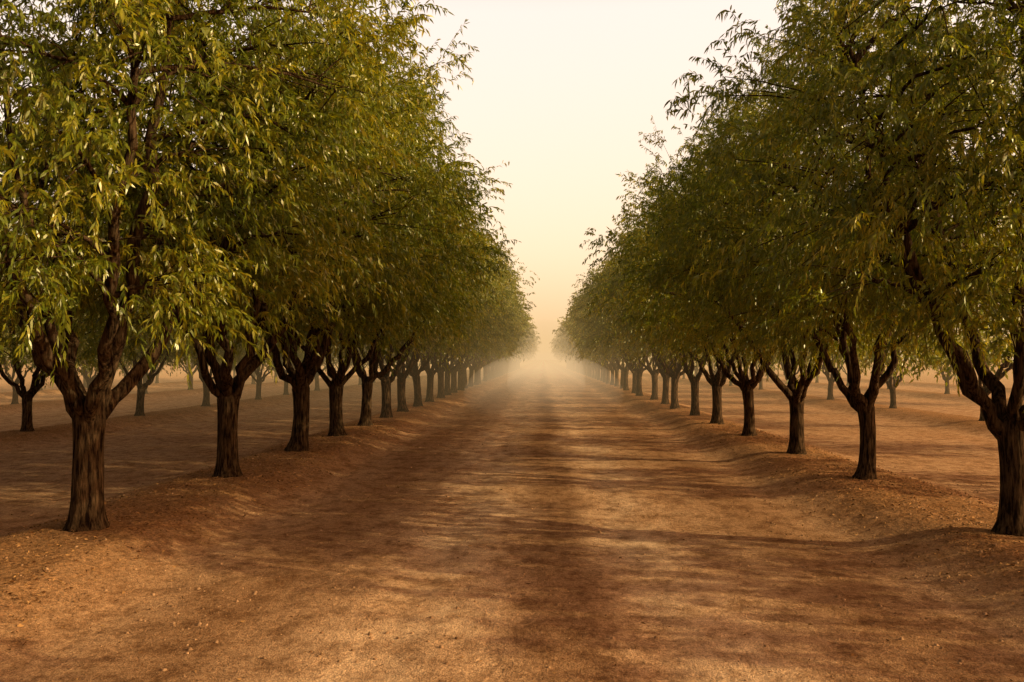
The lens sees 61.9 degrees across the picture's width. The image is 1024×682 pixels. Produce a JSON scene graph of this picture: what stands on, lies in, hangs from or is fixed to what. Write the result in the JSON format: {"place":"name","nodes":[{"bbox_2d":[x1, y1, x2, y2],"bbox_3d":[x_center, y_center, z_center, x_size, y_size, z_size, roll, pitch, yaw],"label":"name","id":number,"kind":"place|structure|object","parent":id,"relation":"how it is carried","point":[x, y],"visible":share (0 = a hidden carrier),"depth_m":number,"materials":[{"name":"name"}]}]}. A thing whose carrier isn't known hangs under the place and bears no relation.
{"place":"outdoors","nodes":[
{"label":"outdoors","id":0,"kind":"place"},
{"bbox_2d":[0,0,1020,359],"label":"sky","id":1,"kind":"structure","parent":0,"point":[562,92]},
{"bbox_2d":[0,360,1023,681],"bbox_3d":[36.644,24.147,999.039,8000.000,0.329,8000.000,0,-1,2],"label":"dirt ground","id":2,"kind":"structure","parent":0,"point":[694,590],"depth_m":11.26,"materials":[{"name":"brown soil"}]},
{"bbox_2d":[0,301,19,379],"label":"almond tree","id":3,"kind":"object","parent":2,"relation":"on","point":[18,326],"visible":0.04,"depth_m":22.32,"materials":[{"name":"green plant"}]},
{"bbox_2d":[6,335,44,390],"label":"almond tree","id":4,"kind":"object","parent":2,"relation":"on","point":[41,389],"depth_m":60.71,"materials":[{"name":"green plant"}]},
{"bbox_2d":[0,283,80,403],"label":"almond tree","id":5,"kind":"object","parent":2,"relation":"on","point":[14,394],"visible":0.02,"depth_m":42.30,"materials":[{"name":"green plant"}]},
{"bbox_2d":[0,200,157,431],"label":"almond tree","id":6,"kind":"object","parent":2,"relation":"on","point":[27,399],"visible":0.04,"depth_m":26.24,"materials":[{"name":"green plant"}]},
{"bbox_2d":[75,315,90,387],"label":"almond tree","id":7,"kind":"object","parent":2,"relation":"on","point":[84,382],"depth_m":67.11,"materials":[{"name":"green plant"}]},
{"bbox_2d":[55,296,152,390],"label":"almond tree","id":8,"kind":"object","parent":2,"relation":"on","point":[88,379],"visible":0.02,"depth_m":49.10,"materials":[{"name":"green plant"}]},
{"bbox_2d":[119,349,145,376],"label":"almond tree","id":9,"kind":"object","parent":2,"relation":"on","point":[127,367],"visible":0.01,"depth_m":73.29,"materials":[{"name":"green plant"}]},
{"bbox_2d":[41,271,241,415],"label":"almond tree","id":10,"kind":"object","parent":2,"relation":"on","point":[141,387],"visible":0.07,"depth_m":33.43,"materials":[{"name":"green plant"}]},
{"bbox_2d":[98,298,188,393],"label":"almond tree","id":11,"kind":"object","parent":2,"relation":"on","point":[145,378],"visible":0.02,"depth_m":55.54,"materials":[{"name":"green plant"}]},
{"bbox_2d":[155,360,172,382],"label":"almond tree","id":12,"kind":"object","parent":2,"relation":"on","point":[157,379],"depth_m":80.30,"materials":[{"name":"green plant"}]},
{"bbox_2d":[180,359,193,380],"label":"almond tree","id":13,"kind":"object","parent":2,"relation":"on","point":[187,366],"visible":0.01,"depth_m":86.77,"materials":[{"name":"green plant"}]},
{"bbox_2d":[170,352,220,389],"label":"almond tree","id":14,"kind":"object","parent":2,"relation":"on","point":[191,380],"depth_m":62.57,"materials":[{"name":"green plant"}]},
{"bbox_2d":[141,310,272,405],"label":"almond tree","id":15,"kind":"object","parent":2,"relation":"on","point":[206,397],"visible":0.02,"depth_m":40.21,"materials":[{"name":"green plant"}]},
{"bbox_2d":[0,0,454,531],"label":"almond tree","id":16,"kind":"object","parent":2,"relation":"on","point":[90,410],"visible":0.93,"depth_m":10.61,"materials":[{"name":"green plant"}]},
{"bbox_2d":[0,0,496,477],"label":"almond tree","id":17,"kind":"object","parent":2,"relation":"on","point":[226,389],"visible":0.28,"depth_m":15.48,"materials":[{"name":"green plant"}]},
{"bbox_2d":[237,343,276,383],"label":"almond tree","id":18,"kind":"object","parent":2,"relation":"on","point":[253,380],"visible":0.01,"depth_m":76.57,"materials":[{"name":"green plant"}]},
{"bbox_2d":[219,323,312,399],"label":"almond tree","id":19,"kind":"object","parent":2,"relation":"on","point":[260,378],"visible":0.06,"depth_m":47.16,"materials":[{"name":"green plant"}]},
{"bbox_2d":[258,342,277,382],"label":"almond tree","id":20,"kind":"object","parent":2,"relation":"on","point":[276,374],"depth_m":82.82,"materials":[{"name":"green plant"}]},
{"bbox_2d":[256,320,334,394],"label":"almond tree","id":21,"kind":"object","parent":2,"relation":"on","point":[286,392],"visible":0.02,"depth_m":53.81,"materials":[{"name":"green plant"}]},
{"bbox_2d":[108,0,521,451],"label":"almond tree","id":22,"kind":"object","parent":2,"relation":"on","point":[299,378],"visible":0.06,"depth_m":20.69,"materials":[{"name":"green plant"}]},
{"bbox_2d":[314,344,357,390],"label":"almond tree","id":23,"kind":"object","parent":2,"relation":"on","point":[317,375],"visible":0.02,"depth_m":60.90,"materials":[{"name":"green plant"}]},
{"bbox_2d":[175,126,508,435],"bbox_3d":[-5.233,-1.975,25.102,10.424,10.096,9.515,0,-3,-3],"label":"almond tree","id":24,"kind":"object","parent":2,"relation":"on","point":[338,381],"visible":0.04,"depth_m":24.74,"materials":[{"name":"green plant"}]},
{"bbox_2d":[331,344,367,386],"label":"almond tree","id":25,"kind":"object","parent":2,"relation":"on","point":[351,360],"visible":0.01,"depth_m":68.03,"materials":[{"name":"green plant"}]},
{"bbox_2d":[335,343,385,384],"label":"almond tree","id":26,"kind":"object","parent":2,"relation":"on","point":[360,382],"visible":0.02,"depth_m":74.59,"materials":[{"name":"green plant"}]},
{"bbox_2d":[240,191,504,425],"bbox_3d":[-4.926,-1.718,28.792,9.531,9.695,9.119,0,-1,-1],"label":"almond tree","id":27,"kind":"object","parent":2,"relation":"on","point":[366,403],"visible":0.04,"depth_m":28.68,"materials":[{"name":"green plant"}]},
{"bbox_2d":[272,178,513,417],"bbox_3d":[-4.917,-1.903,32.838,9.642,10.245,8.961,1,-1,-33],"label":"almond tree","id":28,"kind":"object","parent":2,"relation":"on","point":[386,382],"visible":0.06,"depth_m":32.48,"materials":[{"name":"green plant"}]},
{"bbox_2d":[331,219,505,411],"bbox_3d":[-4.903,-1.606,36.527,10.150,9.830,9.264,0,-2,-42],"label":"almond tree","id":29,"kind":"object","parent":2,"relation":"on","point":[403,374],"visible":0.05,"depth_m":36.34,"materials":[{"name":"green plant"}]},
{"bbox_2d":[387,227,518,406],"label":"almond tree","id":30,"kind":"object","parent":2,"relation":"on","point":[414,373],"visible":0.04,"depth_m":40.34,"materials":[{"name":"green plant"}]},
{"bbox_2d":[395,256,522,401],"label":"almond tree","id":31,"kind":"object","parent":2,"relation":"on","point":[431,372],"visible":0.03,"depth_m":44.72,"materials":[{"name":"green plant"}]},
{"bbox_2d":[425,285,531,389],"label":"almond tree","id":32,"kind":"object","parent":2,"relation":"on","point":[460,378],"visible":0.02,"depth_m":61.62,"materials":[{"name":"green plant"}]},
{"bbox_2d":[423,242,539,397],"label":"almond tree","id":33,"kind":"object","parent":2,"relation":"on","point":[440,374],"visible":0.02,"depth_m":48.62,"materials":[{"name":"green plant"}]},
{"bbox_2d":[434,256,529,392],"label":"almond tree","id":34,"kind":"object","parent":2,"relation":"on","point":[453,388],"visible":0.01,"depth_m":56.95,"materials":[{"name":"green plant"}]},
{"bbox_2d":[436,271,535,394],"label":"almond tree","id":35,"kind":"object","parent":2,"relation":"on","point":[447,391],"visible":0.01,"depth_m":52.91,"materials":[{"name":"green plant"}]},
{"bbox_2d":[456,296,524,387],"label":"almond tree","id":36,"kind":"object","parent":2,"relation":"on","point":[465,377],"depth_m":65.71,"materials":[{"name":"green plant"}]},
{"bbox_2d":[455,295,527,384],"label":"almond tree","id":37,"kind":"object","parent":2,"relation":"on","point":[476,372],"visible":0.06,"depth_m":74.42,"materials":[{"name":"green plant"}]},
{"bbox_2d":[456,296,531,386],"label":"almond tree","id":38,"kind":"object","parent":2,"relation":"on","point":[471,371],"visible":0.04,"depth_m":70.25,"materials":[{"name":"green plant"}]},
{"bbox_2d":[457,297,533,366],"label":"almond tree","id":39,"kind":"object","parent":2,"relation":"on","point":[510,347],"visible":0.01,"depth_m":82.53,"materials":[{"name":"green plant"}]},
{"bbox_2d":[473,306,534,383],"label":"almond tree","id":40,"kind":"object","parent":2,"relation":"on","point":[479,372],"depth_m":78.31,"materials":[{"name":"green plant"}]},
{"bbox_2d":[482,297,527,380],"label":"almond tree","id":41,"kind":"object","parent":2,"relation":"on","point":[486,365],"visible":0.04,"depth_m":86.68,"materials":[{"name":"green plant"}]},
{"bbox_2d":[487,311,529,379],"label":"almond tree","id":42,"kind":"object","parent":2,"relation":"on","point":[507,353],"visible":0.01,"depth_m":91.12,"materials":[{"name":"green plant"}]},
{"bbox_2d":[493,338,527,377],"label":"almond tree","id":43,"kind":"object","parent":2,"relation":"on","point":[498,361],"depth_m":103.30,"materials":[{"name":"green plant"}]},
{"bbox_2d":[0,421,1023,681],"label":"soil clods","id":44,"kind":"object","parent":2,"relation":"on","point":[522,549],"visible":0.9,"depth_m":11.46,"materials":[{"name":"brown soil"}]},
{"bbox_2d":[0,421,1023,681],"bbox_3d":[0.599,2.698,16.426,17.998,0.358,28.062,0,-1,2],"label":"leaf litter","id":45,"kind":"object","parent":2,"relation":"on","point":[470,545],"visible":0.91,"depth_m":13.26,"materials":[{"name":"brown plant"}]},
{"bbox_2d":[488,324,536,378],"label":"almond tree","id":46,"kind":"object","parent":2,"relation":"on","point":[489,377],"visible":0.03,"depth_m":95.15,"materials":[{"name":"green plant"}]},
{"bbox_2d":[494,314,533,376],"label":"almond tree","id":47,"kind":"object","parent":2,"relation":"on","point":[496,368],"depth_m":107.61,"materials":[{"name":"green plant"}]},
{"bbox_2d":[490,304,538,378],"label":"almond tree","id":48,"kind":"object","parent":2,"relation":"on","point":[492,366],"visible":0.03,"depth_m":99.19,"materials":[{"name":"green plant"}]},
{"bbox_2d":[497,322,534,375],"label":"almond tree","id":49,"kind":"object","parent":2,"relation":"on","point":[517,354],"visible":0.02,"depth_m":111.97,"materials":[{"name":"green plant"}]},
{"bbox_2d":[499,332,534,375],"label":"almond tree","id":50,"kind":"object","parent":2,"relation":"on","point":[510,358],"depth_m":115.93,"materials":[{"name":"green plant"}]},
{"bbox_2d":[501,316,537,374],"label":"almond tree","id":51,"kind":"object","parent":2,"relation":"on","point":[502,364],"visible":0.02,"depth_m":120.29,"materials":[{"name":"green plant"}]},
{"bbox_2d":[503,320,539,373],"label":"almond tree","id":52,"kind":"object","parent":2,"relation":"on","point":[518,352],"depth_m":128.93,"materials":[{"name":"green plant"}]},
{"bbox_2d":[509,350,533,370],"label":"almond tree","id":53,"kind":"object","parent":2,"relation":"on","point":[517,360],"visible":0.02,"depth_m":149.54,"materials":[{"name":"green plant"}]},
{"bbox_2d":[505,336,539,372],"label":"almond tree","id":54,"kind":"object","parent":2,"relation":"on","point":[506,368],"visible":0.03,"depth_m":137.14,"materials":[{"name":"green plant"}]},
{"bbox_2d":[504,336,540,373],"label":"almond tree","id":55,"kind":"object","parent":2,"relation":"on","point":[519,355],"visible":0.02,"depth_m":132.55,"materials":[{"name":"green plant"}]},
{"bbox_2d":[510,324,536,371],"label":"almond tree","id":56,"kind":"object","parent":2,"relation":"on","point":[534,348],"visible":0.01,"depth_m":153.68,"materials":[{"name":"green plant"}]},
{"bbox_2d":[549,337,574,370],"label":"almond tree","id":57,"kind":"object","parent":2,"relation":"on","point":[561,355],"visible":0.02,"depth_m":159.81,"materials":[{"name":"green plant"}]},
{"bbox_2d":[553,338,576,371],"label":"almond tree","id":58,"kind":"object","parent":2,"relation":"on","point":[571,361],"visible":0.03,"depth_m":155.52,"materials":[{"name":"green plant"}]},
{"bbox_2d":[554,326,576,371],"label":"almond tree","id":59,"kind":"object","parent":2,"relation":"on","point":[558,351],"visible":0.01,"depth_m":150.78,"materials":[{"name":"green plant"}]},
{"bbox_2d":[554,338,579,372],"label":"almond tree","id":60,"kind":"object","parent":2,"relation":"on","point":[569,356],"visible":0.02,"depth_m":141.89,"materials":[{"name":"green plant"}]},
{"bbox_2d":[551,319,584,373],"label":"almond tree","id":61,"kind":"object","parent":2,"relation":"on","point":[561,343],"visible":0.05,"depth_m":128.99,"materials":[{"name":"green plant"}]},
{"bbox_2d":[556,317,584,374],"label":"almond tree","id":62,"kind":"object","parent":2,"relation":"on","point":[567,356],"depth_m":123.84,"materials":[{"name":"green plant"}]},
{"bbox_2d":[554,320,587,375],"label":"almond tree","id":63,"kind":"object","parent":2,"relation":"on","point":[566,348],"visible":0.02,"depth_m":115.30,"materials":[{"name":"green plant"}]},
{"bbox_2d":[559,325,586,374],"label":"almond tree","id":64,"kind":"object","parent":2,"relation":"on","point":[581,361],"visible":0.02,"depth_m":119.11,"materials":[{"name":"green plant"}]},
{"bbox_2d":[557,320,589,376],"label":"almond tree","id":65,"kind":"object","parent":2,"relation":"on","point":[562,323],"visible":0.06,"depth_m":110.17,"materials":[{"name":"green plant"}]},
{"bbox_2d":[555,323,591,377],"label":"almond tree","id":66,"kind":"object","parent":2,"relation":"on","point":[574,354],"visible":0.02,"depth_m":105.86,"materials":[{"name":"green plant"}]},
{"bbox_2d":[563,351,584,373],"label":"almond tree","id":67,"kind":"object","parent":2,"relation":"on","point":[574,361],"visible":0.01,"depth_m":132.49,"materials":[{"name":"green plant"}]},
{"bbox_2d":[558,321,595,377],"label":"almond tree","id":68,"kind":"object","parent":2,"relation":"on","point":[593,371],"visible":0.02,"depth_m":102.12,"materials":[{"name":"green plant"}]},
{"bbox_2d":[552,310,602,380],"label":"almond tree","id":69,"kind":"object","parent":2,"relation":"on","point":[573,345],"visible":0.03,"depth_m":87.80,"materials":[{"name":"green plant"}]},
{"bbox_2d":[558,317,597,378],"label":"almond tree","id":70,"kind":"object","parent":2,"relation":"on","point":[594,366],"visible":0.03,"depth_m":97.02,"materials":[{"name":"green plant"}]},
{"bbox_2d":[567,294,600,379],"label":"almond tree","id":71,"kind":"object","parent":2,"relation":"on","point":[599,370],"visible":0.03,"depth_m":92.25,"materials":[{"name":"green plant"}]},
{"bbox_2d":[558,301,621,381],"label":"almond tree","id":72,"kind":"object","parent":2,"relation":"on","point":[604,373],"visible":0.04,"depth_m":83.30,"materials":[{"name":"green plant"}]},
{"bbox_2d":[562,289,618,383],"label":"almond tree","id":73,"kind":"object","parent":2,"relation":"on","point":[607,370],"visible":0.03,"depth_m":78.95,"materials":[{"name":"green plant"}]},
{"bbox_2d":[567,284,618,384],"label":"almond tree","id":74,"kind":"object","parent":2,"relation":"on","point":[612,373],"visible":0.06,"depth_m":74.53,"materials":[{"name":"green plant"}]},
{"bbox_2d":[566,286,624,386],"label":"almond tree","id":75,"kind":"object","parent":2,"relation":"on","point":[616,368],"visible":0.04,"depth_m":69.96,"materials":[{"name":"green plant"}]},
{"bbox_2d":[569,294,635,388],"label":"almond tree","id":76,"kind":"object","parent":2,"relation":"on","point":[622,373],"visible":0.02,"depth_m":65.27,"materials":[{"name":"green plant"}]},
{"bbox_2d":[568,255,668,392],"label":"almond tree","id":77,"kind":"object","parent":2,"relation":"on","point":[634,380],"visible":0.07,"depth_m":56.37,"materials":[{"name":"green plant"}]},
{"bbox_2d":[572,263,667,395],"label":"almond tree","id":78,"kind":"object","parent":2,"relation":"on","point":[640,371],"visible":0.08,"depth_m":51.78,"materials":[{"name":"green plant"}]},
{"bbox_2d":[571,281,668,390],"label":"almond tree","id":79,"kind":"object","parent":2,"relation":"on","point":[626,387],"visible":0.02,"depth_m":60.66,"materials":[{"name":"green plant"}]},
{"bbox_2d":[574,259,702,399],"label":"almond tree","id":80,"kind":"object","parent":2,"relation":"on","point":[654,372],"visible":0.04,"depth_m":47.22,"materials":[{"name":"green plant"}]},
{"bbox_2d":[578,218,724,403],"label":"almond tree","id":81,"kind":"object","parent":2,"relation":"on","point":[665,391],"visible":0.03,"depth_m":42.59,"materials":[{"name":"green plant"}]},
{"bbox_2d":[588,244,724,408],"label":"almond tree","id":82,"kind":"object","parent":2,"relation":"on","point":[674,374],"visible":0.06,"depth_m":38.36,"materials":[{"name":"green plant"}]},
{"bbox_2d":[596,199,750,415],"bbox_3d":[7.303,-1.390,33.976,8.207,9.241,8.991,1,-1,-15],"label":"almond tree","id":83,"kind":"object","parent":2,"relation":"on","point":[694,380],"visible":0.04,"depth_m":33.70,"materials":[{"name":"green plant"}]},
{"bbox_2d":[580,144,798,423],"bbox_3d":[7.173,-1.785,29.738,8.068,9.801,8.689,1,-2,-40],"label":"almond tree","id":84,"kind":"object","parent":2,"relation":"on","point":[717,381],"visible":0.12,"depth_m":29.54,"materials":[{"name":"green plant"}]},
{"bbox_2d":[677,359,711,375],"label":"almond tree","id":85,"kind":"object","parent":2,"relation":"on","point":[696,369],"visible":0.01,"depth_m":88.94,"materials":[{"name":"green plant"}]},
{"bbox_2d":[687,354,739,374],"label":"almond tree","id":86,"kind":"object","parent":2,"relation":"on","point":[712,365],"depth_m":80.08,"materials":[{"name":"green plant"}]},
{"bbox_2d":[698,352,758,385],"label":"almond tree","id":87,"kind":"object","parent":2,"relation":"on","point":[731,383],"visible":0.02,"depth_m":71.61,"materials":[{"name":"green plant"}]},
{"bbox_2d":[582,139,888,435],"bbox_3d":[6.878,-1.430,24.874,8.308,8.900,7.942,1,-1,-32],"label":"almond tree","id":88,"kind":"object","parent":2,"relation":"on","point":[745,385],"visible":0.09,"depth_m":24.89,"materials":[{"name":"green plant"}]},
{"bbox_2d":[713,343,781,389],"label":"almond tree","id":89,"kind":"object","parent":2,"relation":"on","point":[761,385],"visible":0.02,"depth_m":63.00,"materials":[{"name":"green plant"}]},
{"bbox_2d":[749,336,836,383],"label":"almond tree","id":90,"kind":"object","parent":2,"relation":"on","point":[781,364],"visible":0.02,"depth_m":54.65,"materials":[{"name":"green plant"}]},
{"bbox_2d":[613,76,1003,454],"bbox_3d":[6.590,-1.910,20.098,8.750,9.706,7.833,1,-1,-33],"label":"almond tree","id":91,"kind":"object","parent":2,"relation":"on","point":[794,395],"visible":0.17,"depth_m":19.99,"materials":[{"name":"green plant"}]},
{"bbox_2d":[777,335,888,399],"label":"almond tree","id":92,"kind":"object","parent":2,"relation":"on","point":[831,380],"visible":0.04,"depth_m":47.09,"materials":[{"name":"green plant"}]},
{"bbox_2d":[651,0,1020,479],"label":"almond tree","id":93,"kind":"object","parent":2,"relation":"on","point":[861,405],"visible":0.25,"depth_m":15.73,"materials":[{"name":"green plant"}]},
{"bbox_2d":[663,0,1023,536],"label":"almond tree","id":94,"kind":"object","parent":2,"relation":"on","point":[1004,421],"visible":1,"depth_m":10.22,"materials":[{"name":"green plant"}]},
{"bbox_2d":[833,355,870,385],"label":"almond tree","id":95,"kind":"object","parent":2,"relation":"on","point":[844,370],"depth_m":72.24,"materials":[{"name":"green plant"}]},
{"bbox_2d":[859,300,923,388],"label":"almond tree","id":96,"kind":"object","parent":2,"relation":"on","point":[886,368],"visible":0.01,"depth_m":63.56,"materials":[{"name":"green plant"}]},
{"bbox_2d":[831,300,967,408],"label":"almond tree","id":97,"kind":"object","parent":2,"relation":"on","point":[891,386],"visible":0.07,"depth_m":38.61,"materials":[{"name":"green plant"}]},
{"bbox_2d":[900,312,994,393],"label":"almond tree","id":98,"kind":"object","parent":2,"relation":"on","point":[947,389],"visible":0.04,"depth_m":54.79,"materials":[{"name":"green plant"}]},
{"bbox_2d":[898,234,1013,420],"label":"almond tree","id":99,"kind":"object","parent":2,"relation":"on","point":[1000,373],"visible":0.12,"depth_m":30.96,"materials":[{"name":"green plant"}]},
{"bbox_2d":[967,307,1023,399],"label":"almond tree","id":100,"kind":"object","parent":2,"relation":"on","point":[997,345],"visible":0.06,"depth_m":46.01,"materials":[{"name":"green plant"}]}
]}

